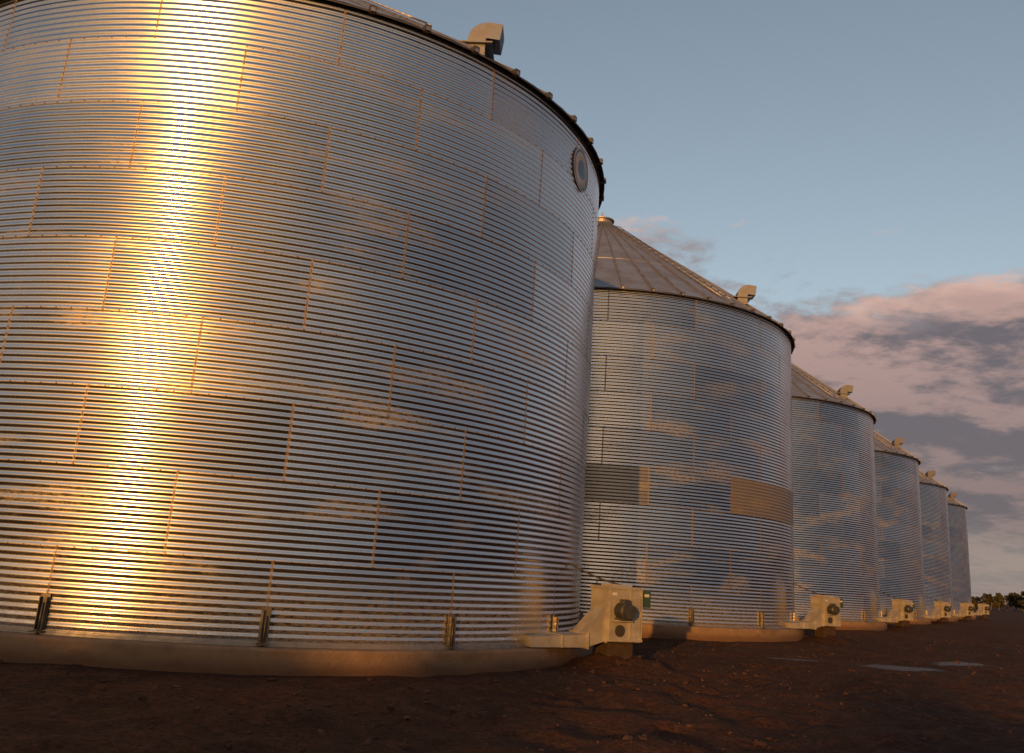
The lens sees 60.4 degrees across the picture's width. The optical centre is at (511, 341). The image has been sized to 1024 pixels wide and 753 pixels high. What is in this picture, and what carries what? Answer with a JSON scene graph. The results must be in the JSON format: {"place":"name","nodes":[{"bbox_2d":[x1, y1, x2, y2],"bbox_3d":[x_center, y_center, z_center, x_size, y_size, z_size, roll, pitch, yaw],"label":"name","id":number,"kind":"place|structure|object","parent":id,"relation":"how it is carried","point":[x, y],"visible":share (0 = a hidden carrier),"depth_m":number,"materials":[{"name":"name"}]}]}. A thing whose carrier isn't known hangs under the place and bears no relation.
{"place":"outdoors","nodes":[
{"label":"outdoors","id":0,"kind":"place"},
{"bbox_2d":[0,604,1023,752],"bbox_3d":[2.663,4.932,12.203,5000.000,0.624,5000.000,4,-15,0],"label":"ground","id":1,"kind":"structure","parent":0,"point":[93,724],"depth_m":10.47,"materials":[{"name":"red soil"}]},
{"bbox_2d":[0,0,605,676],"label":"grain silo","id":2,"kind":"object","parent":1,"relation":"on","point":[296,310],"visible":1,"depth_m":13.42,"materials":[{"name":"metal"}]},
{"bbox_2d":[0,631,1023,752],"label":"soil clods","id":3,"kind":"object","parent":1,"relation":"on","point":[142,696],"visible":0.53,"depth_m":9.76,"materials":[{"name":"brown soil"}]},
{"bbox_2d":[524,563,650,659],"bbox_3d":[1.204,4.654,15.527,2.315,2.214,2.060,0,-15,15],"label":"aeration fan","id":4,"kind":"object","parent":1,"relation":"on","point":[609,623],"visible":0.92,"depth_m":15.49},
{"bbox_2d":[578,213,803,641],"bbox_3d":[3.180,2.645,34.196,15.280,16.422,15.299,4,-15,0],"label":"grain silo","id":5,"kind":"object","parent":1,"relation":"on","point":[688,511],"visible":0.52,"depth_m":27.19,"materials":[{"name":"metal"}]},
{"bbox_2d":[785,583,842,637],"bbox_3d":[9.829,8.789,29.141,2.315,2.214,2.060,0,-15,15],"label":"aeration fan","id":6,"kind":"object","parent":1,"relation":"on","point":[822,617],"visible":0.92,"depth_m":29.12},
{"bbox_2d":[791,363,886,630],"bbox_3d":[11.804,6.780,47.810,15.280,16.422,15.299,4,-15,0],"label":"grain silo","id":7,"kind":"object","parent":1,"relation":"on","point":[835,542],"visible":0.4,"depth_m":41.12,"materials":[{"name":"metal"}]},
{"bbox_2d":[877,591,914,626],"bbox_3d":[18.453,12.925,42.755,2.315,2.214,2.060,0,-15,15],"label":"aeration fan","id":8,"kind":"object","parent":1,"relation":"on","point":[900,612],"visible":0.92,"depth_m":42.74},
{"bbox_2d":[874,431,930,624],"bbox_3d":[20.428,10.915,61.424,15.280,16.422,15.299,4,-15,0],"label":"grain silo","id":9,"kind":"object","parent":1,"relation":"on","point":[900,549],"visible":0.2,"depth_m":55.00,"materials":[{"name":"metal"}]},
{"bbox_2d":[924,595,951,621],"bbox_3d":[27.077,17.060,56.369,2.315,2.214,2.060,0,-15,15],"label":"aeration fan","id":10,"kind":"object","parent":1,"relation":"on","point":[942,609],"visible":0.93,"depth_m":56.36},
{"bbox_2d":[919,469,957,621],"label":"grain silo","id":11,"kind":"object","parent":1,"relation":"on","point":[936,545],"visible":0.21,"depth_m":68.81,"materials":[{"name":"metal"}]},
{"bbox_2d":[947,492,975,619],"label":"grain silo","id":12,"kind":"object","parent":1,"relation":"on","point":[960,565],"visible":0.2,"depth_m":82.54,"materials":[{"name":"metal"}]},
{"bbox_2d":[953,598,973,619],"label":"aeration fan","id":13,"kind":"object","parent":1,"relation":"on","point":[966,612],"visible":0.91,"depth_m":69.96},
{"bbox_2d":[973,600,989,618],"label":"aeration fan","id":14,"kind":"object","parent":1,"relation":"on","point":[982,610],"visible":0.91,"depth_m":83.59},
{"bbox_2d":[971,591,1023,611],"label":"distant tree line","id":15,"kind":"object","parent":1,"relation":"on","point":[999,600],"visible":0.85,"depth_m":203.84,"materials":[{"name":"green plant"}]},
{"bbox_2d":[365,0,1023,604],"label":"sky","id":16,"kind":"structure","parent":0,"point":[858,165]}
]}

